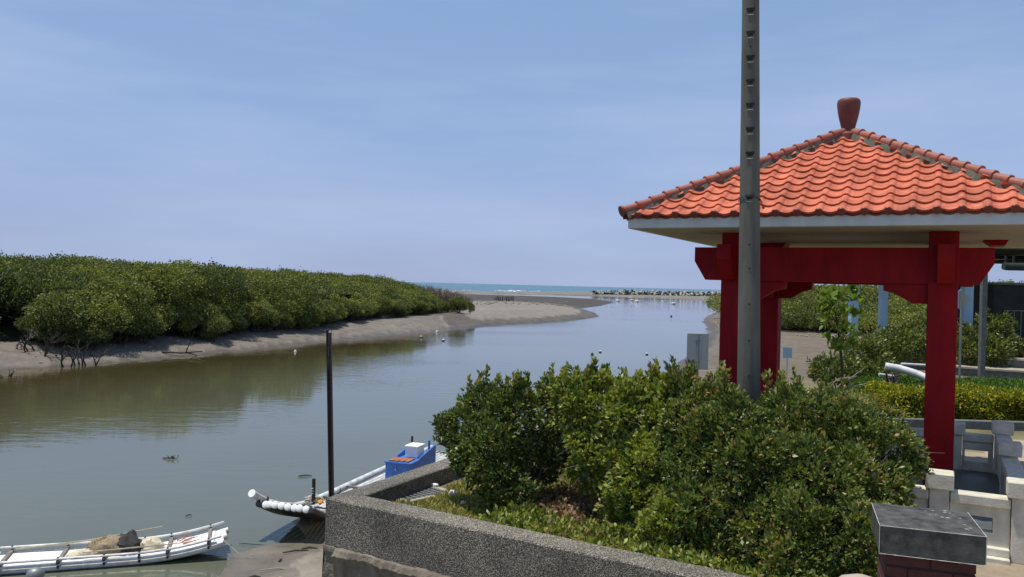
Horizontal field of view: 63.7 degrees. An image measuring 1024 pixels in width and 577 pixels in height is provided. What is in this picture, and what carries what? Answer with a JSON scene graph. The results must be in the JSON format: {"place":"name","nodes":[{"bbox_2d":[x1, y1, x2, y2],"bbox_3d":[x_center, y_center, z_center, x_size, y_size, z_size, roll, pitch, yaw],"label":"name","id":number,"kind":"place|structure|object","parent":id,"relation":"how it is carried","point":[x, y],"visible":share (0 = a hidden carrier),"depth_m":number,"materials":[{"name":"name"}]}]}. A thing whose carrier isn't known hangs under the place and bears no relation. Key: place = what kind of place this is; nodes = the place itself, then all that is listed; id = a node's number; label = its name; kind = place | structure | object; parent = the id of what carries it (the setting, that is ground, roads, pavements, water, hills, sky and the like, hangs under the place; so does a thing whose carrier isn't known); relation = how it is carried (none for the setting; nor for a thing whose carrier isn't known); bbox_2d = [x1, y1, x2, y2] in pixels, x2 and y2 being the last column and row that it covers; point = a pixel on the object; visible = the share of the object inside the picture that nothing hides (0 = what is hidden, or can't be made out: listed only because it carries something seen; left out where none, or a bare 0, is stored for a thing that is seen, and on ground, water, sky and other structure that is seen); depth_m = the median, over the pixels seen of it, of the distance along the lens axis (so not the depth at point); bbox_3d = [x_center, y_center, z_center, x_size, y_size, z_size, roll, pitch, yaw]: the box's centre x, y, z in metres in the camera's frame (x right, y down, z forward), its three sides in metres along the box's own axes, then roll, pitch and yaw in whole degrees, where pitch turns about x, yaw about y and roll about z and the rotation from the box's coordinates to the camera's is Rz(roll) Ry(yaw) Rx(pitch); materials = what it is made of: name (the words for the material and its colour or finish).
{"place":"outdoors","nodes":[
{"label":"outdoors","id":0,"kind":"place"},
{"bbox_2d":[0,293,718,576],"bbox_3d":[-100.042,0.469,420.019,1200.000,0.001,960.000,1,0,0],"label":"river","id":1,"kind":"structure","parent":0,"point":[85,450],"depth_m":28.98,"materials":[{"name":"liquid"}]},
{"bbox_2d":[0,521,250,574],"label":"raft","id":2,"kind":"object","parent":1,"relation":"on","point":[12,561],"visible":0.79,"depth_m":14.26,"materials":[{"name":"white plastic"}]},
{"bbox_2d":[65,549,97,556],"bbox_3d":[-7.378,4.561,14.213,0.653,0.165,0.271,1,0,-25],"label":"sack","id":3,"kind":"object","parent":2,"relation":"on","point":[77,552],"visible":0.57,"depth_m":14.13,"materials":[{"name":"fabric"}]},
{"bbox_2d":[16,526,161,549],"bbox_3d":[-7.471,4.422,14.624,2.354,0.287,0.047,1,0,-16],"label":"bamboo pole","id":4,"kind":"object","parent":2,"relation":"on","point":[73,541],"visible":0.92,"depth_m":14.49,"materials":[{"name":"wood"}]},
{"bbox_2d":[84,534,121,554],"bbox_3d":[-7.062,4.464,14.486,0.886,0.373,0.723,1,0,0],"label":"net heap","id":5,"kind":"object","parent":2,"relation":"on","point":[105,542],"visible":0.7,"depth_m":14.31,"materials":[{"name":"fabric"}]},
{"bbox_2d":[117,529,141,552],"bbox_3d":[-6.756,4.440,14.549,0.513,0.356,0.578,1,0,0],"label":"cloth","id":6,"kind":"object","parent":5,"relation":"on","point":[130,538],"visible":0.76,"depth_m":14.40,"materials":[{"name":"fabric"}]},
{"bbox_2d":[82,542,183,553],"bbox_3d":[-6.554,4.496,14.303,1.601,0.064,0.028,1,0,-20],"label":"bamboo pole","id":7,"kind":"object","parent":2,"relation":"on","point":[129,548],"visible":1,"depth_m":14.27,"materials":[{"name":"wood"}]},
{"bbox_2d":[140,537,164,551],"bbox_3d":[-6.405,4.529,14.647,0.462,0.214,0.427,1,0,0],"label":"sack","id":8,"kind":"object","parent":2,"relation":"on","point":[151,541],"visible":0.82,"depth_m":14.54,"materials":[{"name":"fabric"}]},
{"bbox_2d":[172,535,199,543],"bbox_3d":[-5.855,4.551,14.921,0.478,0.094,0.413,1,0,15],"label":"stick bundle","id":9,"kind":"object","parent":2,"relation":"on","point":[186,539],"visible":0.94,"depth_m":14.94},
{"bbox_2d":[248,445,447,520],"bbox_3d":[-3.035,4.339,19.529,1.436,0.967,8.580,2,0,18],"label":"raft","id":10,"kind":"object","parent":1,"relation":"on","point":[303,509],"visible":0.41,"depth_m":16.31,"materials":[{"name":"white plastic"}]},
{"bbox_2d":[304,494,323,503],"bbox_3d":[-4.110,4.374,17.148,0.407,0.160,0.387,1,0,0],"label":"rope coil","id":11,"kind":"object","parent":10,"relation":"on","point":[308,500],"visible":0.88,"depth_m":17.03,"materials":[{"name":"fabric"}]},
{"bbox_2d":[384,436,435,478],"bbox_3d":[-2.440,4.278,20.731,0.895,0.723,2.330,1,0,10],"label":"locker","id":12,"kind":"object","parent":10,"relation":"on","point":[393,468],"visible":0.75,"depth_m":19.83,"materials":[{"name":"blue paint"}]},
{"bbox_2d":[405,442,424,457],"bbox_3d":[-2.413,4.016,20.495,0.360,0.290,0.430,2,0,18],"label":"foam box","id":13,"kind":"object","parent":12,"relation":"on","point":[414,450],"visible":0.96,"depth_m":20.33,"materials":[{"name":"plastic"}]},
{"bbox_2d":[0,289,1023,576],"bbox_3d":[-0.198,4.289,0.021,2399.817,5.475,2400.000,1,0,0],"label":"ground","id":14,"kind":"structure","parent":0,"point":[310,561],"depth_m":57.93,"materials":[{"name":"sand"}]},
{"bbox_2d":[17,329,34,351],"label":"dead branch","id":15,"kind":"object","parent":14,"relation":"on","point":[26,341],"visible":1,"depth_m":45.60,"materials":[{"name":"brown wood"}]},
{"bbox_2d":[15,329,38,348],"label":"dead branch","id":16,"kind":"object","parent":14,"relation":"on","point":[17,344],"visible":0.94,"depth_m":45.98,"materials":[{"name":"grey wood"}]},
{"bbox_2d":[14,313,51,342],"bbox_3d":[-27.338,2.254,47.896,2.218,2.116,2.657,2,0,23],"label":"mangrove tree","id":17,"kind":"object","parent":14,"relation":"on","point":[27,320],"visible":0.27,"depth_m":47.23,"materials":[{"name":"green plant"}]},
{"bbox_2d":[26,567,44,576],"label":"buoy","id":18,"kind":"object","parent":14,"relation":"on","point":[36,572],"visible":1,"depth_m":11.56,"materials":[{"name":"grey plastic"}]},
{"bbox_2d":[33,304,76,346],"bbox_3d":[-26.060,2.148,47.613,2.730,2.781,3.270,1,0,-37],"label":"mangrove tree","id":19,"kind":"object","parent":14,"relation":"on","point":[41,320],"visible":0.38,"depth_m":46.64,"materials":[{"name":"green plant"}]},
{"bbox_2d":[42,330,69,356],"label":"dead branch","id":20,"kind":"object","parent":14,"relation":"on","point":[47,344],"visible":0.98,"depth_m":45.23,"materials":[{"name":"brown wood"}]},
{"bbox_2d":[30,303,91,347],"bbox_3d":[-25.829,2.151,47.411,3.917,2.901,3.061,2,0,40],"label":"mangrove tree","id":21,"kind":"object","parent":14,"relation":"on","point":[40,334],"visible":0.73,"depth_m":46.63,"materials":[{"name":"green plant"}]},
{"bbox_2d":[47,345,83,366],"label":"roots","id":22,"kind":"object","parent":14,"relation":"on","point":[62,359],"visible":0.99,"depth_m":44.10,"materials":[{"name":"brown wood"}]},
{"bbox_2d":[68,338,83,365],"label":"dead branch","id":23,"kind":"object","parent":14,"relation":"on","point":[77,356],"visible":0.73,"depth_m":44.89,"materials":[{"name":"brown wood"}]},
{"bbox_2d":[58,321,106,350],"bbox_3d":[-24.961,2.773,47.696,2.810,1.946,2.346,1,0,-35],"label":"mangrove tree","id":24,"kind":"object","parent":14,"relation":"on","point":[82,334],"visible":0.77,"depth_m":47.33,"materials":[{"name":"green plant"}]},
{"bbox_2d":[74,338,115,365],"bbox_3d":[-22.840,3.523,45.305,0.863,1.742,2.374,2,0,42],"label":"dead branch","id":25,"kind":"object","parent":14,"relation":"on","point":[100,356],"visible":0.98,"depth_m":45.14,"materials":[{"name":"brown wood"}]},
{"bbox_2d":[81,324,112,350],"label":"mangrove tree","id":26,"kind":"object","parent":14,"relation":"on","point":[108,335],"visible":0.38,"depth_m":48.34,"materials":[{"name":"green plant"}]},
{"bbox_2d":[92,310,123,345],"bbox_3d":[-25.077,2.351,49.478,3.336,2.544,2.785,1,0,8],"label":"mangrove tree","id":27,"kind":"object","parent":14,"relation":"on","point":[110,326],"visible":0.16,"depth_m":49.35,"materials":[{"name":"green plant"}]},
{"bbox_2d":[110,304,149,344],"bbox_3d":[-24.270,2.238,51.375,3.197,2.871,3.066,1,0,1],"label":"mangrove tree","id":28,"kind":"object","parent":14,"relation":"on","point":[138,318],"visible":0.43,"depth_m":51.09,"materials":[{"name":"green plant"}]},
{"bbox_2d":[125,310,170,343],"bbox_3d":[-23.448,2.510,52.467,2.722,2.360,3.260,2,0,35],"label":"mangrove tree","id":29,"kind":"object","parent":14,"relation":"on","point":[156,325],"visible":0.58,"depth_m":52.37,"materials":[{"name":"green plant"}]},
{"bbox_2d":[148,303,175,339],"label":"mangrove tree","id":30,"kind":"object","parent":14,"relation":"on","point":[169,321],"visible":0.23,"depth_m":54.21,"materials":[{"name":"green plant"}]},
{"bbox_2d":[162,331,202,355],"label":"dead branch","id":31,"kind":"object","parent":14,"relation":"on","point":[191,352],"visible":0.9,"depth_m":51.52,"materials":[{"name":"brown wood"}]},
{"bbox_2d":[171,311,202,337],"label":"mangrove tree","id":32,"kind":"object","parent":14,"relation":"on","point":[186,324],"visible":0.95,"depth_m":56.45,"materials":[{"name":"green plant"}]},
{"bbox_2d":[0,294,415,345],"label":"mangrove understorey","id":33,"kind":"object","parent":14,"relation":"on","point":[9,331],"visible":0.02,"depth_m":49.56,"materials":[{"name":"plant"}]},
{"bbox_2d":[196,316,231,341],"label":"mangrove tree","id":34,"kind":"object","parent":14,"relation":"on","point":[214,326],"visible":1,"depth_m":57.14,"materials":[{"name":"green plant"}]},
{"bbox_2d":[200,313,230,338],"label":"mangrove tree","id":35,"kind":"object","parent":14,"relation":"on","point":[223,316],"visible":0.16,"depth_m":58.24,"materials":[{"name":"green plant"}]},
{"bbox_2d":[0,250,458,332],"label":"mangrove thicket","id":36,"kind":"object","parent":14,"relation":"on","point":[31,285],"visible":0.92,"depth_m":57.15,"materials":[{"name":"green plant"}]},
{"bbox_2d":[218,308,248,336],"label":"mangrove tree","id":37,"kind":"object","parent":14,"relation":"on","point":[236,321],"visible":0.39,"depth_m":60.09,"materials":[{"name":"green plant"}]},
{"bbox_2d":[226,303,249,333],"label":"mangrove tree","id":38,"kind":"object","parent":14,"relation":"on","point":[244,326],"visible":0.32,"depth_m":61.49,"materials":[{"name":"green plant"}]},
{"bbox_2d":[244,299,275,332],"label":"mangrove tree","id":39,"kind":"object","parent":14,"relation":"on","point":[264,314],"visible":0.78,"depth_m":63.41,"materials":[{"name":"green plant"}]},
{"bbox_2d":[255,308,279,331],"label":"mangrove tree","id":40,"kind":"object","parent":14,"relation":"on","point":[276,322],"visible":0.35,"depth_m":65.21,"materials":[{"name":"green plant"}]},
{"bbox_2d":[271,307,292,330],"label":"mangrove tree","id":41,"kind":"object","parent":14,"relation":"on","point":[283,319],"visible":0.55,"depth_m":66.65,"materials":[{"name":"green plant"}]},
{"bbox_2d":[282,312,297,329],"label":"mangrove tree","id":42,"kind":"object","parent":14,"relation":"on","point":[288,325],"visible":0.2,"depth_m":67.96,"materials":[{"name":"green plant"}]},
{"bbox_2d":[290,313,311,329],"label":"mangrove tree","id":43,"kind":"object","parent":14,"relation":"on","point":[305,322],"visible":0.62,"depth_m":69.09,"materials":[{"name":"green plant"}]},
{"bbox_2d":[308,308,324,328],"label":"mangrove tree","id":44,"kind":"object","parent":14,"relation":"on","point":[319,318],"visible":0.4,"depth_m":71.08,"materials":[{"name":"green plant"}]},
{"bbox_2d":[318,306,337,326],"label":"mangrove tree","id":45,"kind":"object","parent":14,"relation":"on","point":[331,315],"visible":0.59,"depth_m":73.47,"materials":[{"name":"green plant"}]},
{"bbox_2d":[317,299,341,324],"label":"mangrove tree","id":46,"kind":"object","parent":14,"relation":"on","point":[334,305],"visible":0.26,"depth_m":75.07,"materials":[{"name":"green plant"}]},
{"bbox_2d":[326,330,333,496],"bbox_3d":[-3.075,3.079,14.011,0.270,4.754,0.079,1,0,0],"label":"mooring post","id":47,"kind":"object","parent":14,"relation":"on","point":[330,413],"visible":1,"depth_m":13.99,"materials":[{"name":"brown metal"}]},
{"bbox_2d":[330,301,347,322],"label":"mangrove tree","id":48,"kind":"object","parent":14,"relation":"on","point":[341,311],"visible":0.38,"depth_m":76.94,"materials":[{"name":"green plant"}]},
{"bbox_2d":[340,298,365,321],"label":"mangrove tree","id":49,"kind":"object","parent":14,"relation":"on","point":[355,305],"visible":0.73,"depth_m":80.08,"materials":[{"name":"green plant"}]},
{"bbox_2d":[343,299,366,320],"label":"mangrove tree","id":50,"kind":"object","parent":14,"relation":"on","point":[362,304],"visible":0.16,"depth_m":81.75,"materials":[{"name":"green plant"}]},
{"bbox_2d":[346,300,371,319],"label":"mangrove tree","id":51,"kind":"object","parent":14,"relation":"on","point":[364,315],"visible":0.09,"depth_m":83.65,"materials":[{"name":"green plant"}]},
{"bbox_2d":[365,305,377,318],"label":"mangrove tree","id":52,"kind":"object","parent":14,"relation":"on","point":[374,309],"visible":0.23,"depth_m":85.42,"materials":[{"name":"green plant"}]},
{"bbox_2d":[372,296,390,317],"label":"mangrove tree","id":53,"kind":"object","parent":14,"relation":"on","point":[384,302],"visible":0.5,"depth_m":88.72,"materials":[{"name":"green plant"}]},
{"bbox_2d":[382,300,401,317],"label":"mangrove tree","id":54,"kind":"object","parent":14,"relation":"on","point":[392,307],"visible":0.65,"depth_m":90.97,"materials":[{"name":"green plant"}]},
{"bbox_2d":[393,300,408,316],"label":"mangrove tree","id":55,"kind":"object","parent":14,"relation":"on","point":[402,311],"visible":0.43,"depth_m":92.06,"materials":[{"name":"green plant"}]},
{"bbox_2d":[395,299,411,316],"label":"mangrove tree","id":56,"kind":"object","parent":14,"relation":"on","point":[407,305],"visible":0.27,"depth_m":93.84,"materials":[{"name":"green plant"}]},
{"bbox_2d":[400,298,415,315],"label":"mangrove tree","id":57,"kind":"object","parent":14,"relation":"on","point":[412,305],"visible":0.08,"depth_m":96.38,"materials":[{"name":"green plant"}]},
{"bbox_2d":[412,300,430,314],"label":"mangrove tree","id":58,"kind":"object","parent":14,"relation":"on","point":[422,305],"visible":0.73,"depth_m":98.89,"materials":[{"name":"green plant"}]},
{"bbox_2d":[396,486,448,502],"bbox_3d":[-1.226,2.533,10.160,0.723,0.085,0.778,2,0,44],"label":"drain cover","id":59,"kind":"object","parent":14,"relation":"on","point":[422,494],"visible":0.28,"depth_m":10.04,"materials":[{"name":"metal"}]},
{"bbox_2d":[415,296,429,314],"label":"mangrove tree","id":60,"kind":"object","parent":14,"relation":"on","point":[423,298],"visible":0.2,"depth_m":100.38,"materials":[{"name":"green plant"}]},
{"bbox_2d":[428,299,437,312],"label":"mangrove tree","id":61,"kind":"object","parent":14,"relation":"on","point":[433,302],"visible":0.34,"depth_m":106.34,"materials":[{"name":"green plant"}]},
{"bbox_2d":[35,300,833,365],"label":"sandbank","id":62,"kind":"structure","parent":14,"relation":"on","point":[505,302],"depth_m":163.05,"materials":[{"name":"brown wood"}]},
{"bbox_2d":[437,300,449,310],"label":"mangrove tree","id":63,"kind":"object","parent":14,"relation":"on","point":[445,304],"visible":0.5,"depth_m":110.85,"materials":[{"name":"green plant"}]},
{"bbox_2d":[418,284,472,304],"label":"bare scrub","id":64,"kind":"object","parent":14,"relation":"on","point":[446,296],"visible":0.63,"depth_m":153.89,"materials":[{"name":"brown plant"}]},
{"bbox_2d":[448,296,468,312],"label":"mangrove tree","id":65,"kind":"object","parent":14,"relation":"on","point":[458,303],"visible":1,"depth_m":109.20,"materials":[{"name":"green plant"}]},
{"bbox_2d":[465,302,474,313],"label":"mangrove tree","id":66,"kind":"object","parent":14,"relation":"on","point":[471,306],"visible":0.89,"depth_m":114.66,"materials":[{"name":"green plant"}]},
{"bbox_2d":[429,363,583,512],"bbox_3d":[0.055,1.767,9.832,1.800,1.737,1.498,1,0,-37],"label":"shrub","id":67,"kind":"object","parent":14,"relation":"on","point":[526,451],"visible":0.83,"depth_m":9.51,"materials":[{"name":"green plant"}]},
{"bbox_2d":[392,464,643,553],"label":"grass","id":68,"kind":"structure","parent":14,"relation":"on","point":[472,509],"depth_m":9.61,"materials":[{"name":"plant"}]},
{"bbox_2d":[322,406,748,576],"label":"planter wall","id":69,"kind":"structure","parent":14,"relation":"on","point":[372,530],"depth_m":8.32,"materials":[{"name":"concrete"}]},
{"bbox_2d":[513,477,615,540],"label":"leaf litter","id":70,"kind":"object","parent":14,"relation":"on","point":[573,507],"visible":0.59,"depth_m":9.37,"materials":[{"name":"plant"}]},
{"bbox_2d":[542,355,715,545],"bbox_3d":[1.284,1.756,8.851,1.912,2.043,2.380,1,0,0],"label":"shrub","id":71,"kind":"object","parent":14,"relation":"on","point":[611,448],"visible":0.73,"depth_m":8.86,"materials":[{"name":"green plant"}]},
{"bbox_2d":[477,500,843,576],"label":"ground creeper","id":72,"kind":"object","parent":14,"relation":"on","point":[513,516],"visible":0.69,"depth_m":8.02,"materials":[{"name":"green plant"}]},
{"bbox_2d":[686,333,708,371],"bbox_3d":[4.718,1.929,20.983,0.551,1.571,0.073,1,0,0],"label":"road sign","id":73,"kind":"object","parent":14,"relation":"on","point":[697,347],"visible":0.88,"depth_m":21.00,"materials":[{"name":"metal"}]},
{"bbox_2d":[654,355,823,571],"bbox_3d":[2.056,1.762,8.144,1.529,2.094,2.075,1,0,-44],"label":"shrub","id":74,"kind":"object","parent":14,"relation":"on","point":[720,493],"visible":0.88,"depth_m":7.91,"materials":[{"name":"green plant"}]},
{"bbox_2d":[737,0,764,459],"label":"utility pole","id":75,"kind":"object","parent":14,"relation":"on","point":[748,365],"visible":0.84,"depth_m":8.90,"materials":[{"name":"concrete"}]},
{"bbox_2d":[782,347,791,377],"bbox_3d":[10.008,2.703,30.012,0.340,1.150,0.040,1,0,0],"label":"board sign","id":76,"kind":"object","parent":14,"relation":"on","point":[787,352],"visible":0.96,"depth_m":30.00,"materials":[{"name":"metal"}]},
{"bbox_2d":[579,97,1023,558],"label":"pavilion","id":77,"kind":"structure","parent":14,"relation":"on","point":[848,203],"depth_m":10.21,"materials":[{"name":"tile"}]},
{"bbox_2d":[761,366,876,439],"bbox_3d":[3.407,1.797,9.212,1.418,1.843,0.760,2,0,25],"label":"shrub","id":78,"kind":"object","parent":14,"relation":"on","point":[826,379],"visible":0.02,"depth_m":9.19,"materials":[{"name":"green plant"}]},
{"bbox_2d":[781,320,873,333],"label":"mangrove understorey","id":79,"kind":"object","parent":14,"relation":"on","point":[812,329],"visible":0.02,"depth_m":94.25,"materials":[{"name":"plant"}]},
{"bbox_2d":[737,369,934,576],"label":"shrub","id":80,"kind":"object","parent":14,"relation":"on","point":[841,520],"visible":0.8,"depth_m":7.66,"materials":[{"name":"green plant"}]},
{"bbox_2d":[816,284,865,387],"bbox_3d":[6.177,1.218,15.449,1.168,2.923,0.685,1,0,-18],"label":"sapling","id":81,"kind":"object","parent":14,"relation":"on","point":[828,306],"visible":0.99,"depth_m":15.41,"materials":[{"name":"green plant"}]},
{"bbox_2d":[806,350,884,389],"bbox_3d":[7.820,2.104,19.443,1.778,1.309,1.283,1,0,0],"label":"shrub","id":82,"kind":"object","parent":14,"relation":"on","point":[816,371],"visible":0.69,"depth_m":19.30,"materials":[{"name":"green plant"}]},
{"bbox_2d":[840,574,869,576],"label":"boulder","id":83,"kind":"object","parent":14,"relation":"on","point":[854,575],"visible":1,"depth_m":5.63,"materials":[{"name":"beige stone"}]},
{"bbox_2d":[704,279,1023,333],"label":"mangrove thicket","id":84,"kind":"object","parent":14,"relation":"on","point":[800,311],"visible":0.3,"depth_m":92.02,"materials":[{"name":"green plant"}]},
{"bbox_2d":[846,387,908,416],"bbox_3d":[7.329,2.404,16.864,0.882,0.721,1.540,1,0,-25],"label":"shrub","id":85,"kind":"object","parent":14,"relation":"on","point":[875,400],"visible":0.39,"depth_m":16.52,"materials":[{"name":"green plant"}]},
{"bbox_2d":[839,323,925,375],"bbox_3d":[11.621,2.001,25.122,4.987,2.074,1.970,1,0,-36],"label":"shrub","id":86,"kind":"object","parent":14,"relation":"on","point":[906,344],"visible":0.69,"depth_m":24.57,"materials":[{"name":"green plant"}]},
{"bbox_2d":[901,363,924,365],"bbox_3d":[9.825,1.849,20.008,0.775,0.081,0.060,1,0,0],"label":"pipe","id":87,"kind":"object","parent":14,"relation":"on","point":[912,364],"visible":0.61,"depth_m":19.98,"materials":[{"name":"white plastic"}]},
{"bbox_2d":[823,420,1023,564],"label":"balustrade","id":88,"kind":"object","parent":14,"relation":"on","point":[1004,510],"visible":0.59,"depth_m":8.32,"materials":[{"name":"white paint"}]},
{"bbox_2d":[871,502,986,576],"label":"pillar","id":89,"kind":"structure","parent":14,"relation":"on","point":[911,541],"depth_m":4.39,"materials":[{"name":"black stone"}]},
{"bbox_2d":[838,372,1023,394],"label":"hedge","id":90,"kind":"object","parent":14,"relation":"on","point":[998,382],"visible":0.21,"depth_m":18.48,"materials":[{"name":"green plant"}]},
{"bbox_2d":[832,368,867,386],"bbox_3d":[7.344,1.925,17.829,0.839,0.415,0.133,1,0,4],"label":"brushwood","id":91,"kind":"object","parent":90,"relation":"on","point":[849,377],"visible":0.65,"depth_m":17.81,"materials":[{"name":"grey wood"}]},
{"bbox_2d":[884,370,901,382],"bbox_3d":[8.277,2.031,18.053,0.420,0.521,0.740,2,0,29],"label":"junk pile","id":92,"kind":"object","parent":90,"relation":"on","point":[892,379],"visible":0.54,"depth_m":17.88,"materials":[{"name":"grey wood"}]},
{"bbox_2d":[885,363,924,380],"bbox_3d":[8.861,1.897,18.337,1.088,0.429,0.243,2,0,36],"label":"pipe","id":93,"kind":"object","parent":90,"relation":"on","point":[915,373],"visible":0.76,"depth_m":18.37,"materials":[{"name":"white plastic"}]},
{"bbox_2d":[847,248,1023,366],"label":"shelter","id":94,"kind":"object","parent":14,"relation":"on","point":[1011,259],"visible":0.31,"depth_m":29.35,"materials":[{"name":"grey paint"}]},
{"bbox_2d":[861,379,1023,420],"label":"hedge","id":95,"kind":"object","parent":14,"relation":"on","point":[977,401],"visible":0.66,"depth_m":16.48,"materials":[{"name":"green plant"}]},
{"bbox_2d":[884,350,1023,369],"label":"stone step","id":96,"kind":"object","parent":14,"relation":"on","point":[1018,362],"visible":0.16,"depth_m":26.91,"materials":[{"name":"stone"}]},
{"bbox_2d":[893,417,1023,430],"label":"kerb wall","id":97,"kind":"structure","parent":14,"relation":"on","point":[971,424],"depth_m":16.05,"materials":[{"name":"concrete"}]},
{"bbox_2d":[958,289,970,377],"bbox_3d":[13.576,1.462,24.978,0.655,2.906,0.095,1,0,0],"label":"road sign","id":98,"kind":"object","parent":14,"relation":"on","point":[964,299],"visible":0.68,"depth_m":24.95,"materials":[{"name":"metal"}]},
{"bbox_2d":[977,274,987,377],"bbox_3d":[13.981,1.127,24.504,0.150,3.600,0.150,1,0,0],"label":"dark post","id":99,"kind":"object","parent":14,"relation":"on","point":[982,326],"visible":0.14,"depth_m":24.43,"materials":[{"name":"metal"}]},
{"bbox_2d":[956,307,1023,366],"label":"shrub","id":100,"kind":"object","parent":14,"relation":"on","point":[999,346],"visible":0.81,"depth_m":27.32,"materials":[{"name":"green plant"}]},
{"bbox_2d":[956,364,1023,378],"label":"stone step","id":101,"kind":"object","parent":14,"relation":"on","point":[972,371],"visible":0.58,"depth_m":26.30,"materials":[{"name":"stone"}]},
{"bbox_2d":[0,0,1023,289],"label":"sky","id":102,"kind":"structure","parent":0,"point":[428,141],"materials":[{"name":"blue"}]},
{"bbox_2d":[403,282,720,292],"bbox_3d":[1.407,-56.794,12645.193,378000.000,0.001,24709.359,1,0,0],"label":"sea","id":103,"kind":"structure","parent":0,"point":[473,287],"depth_m":1724.30,"materials":[{"name":"liquid"}]},
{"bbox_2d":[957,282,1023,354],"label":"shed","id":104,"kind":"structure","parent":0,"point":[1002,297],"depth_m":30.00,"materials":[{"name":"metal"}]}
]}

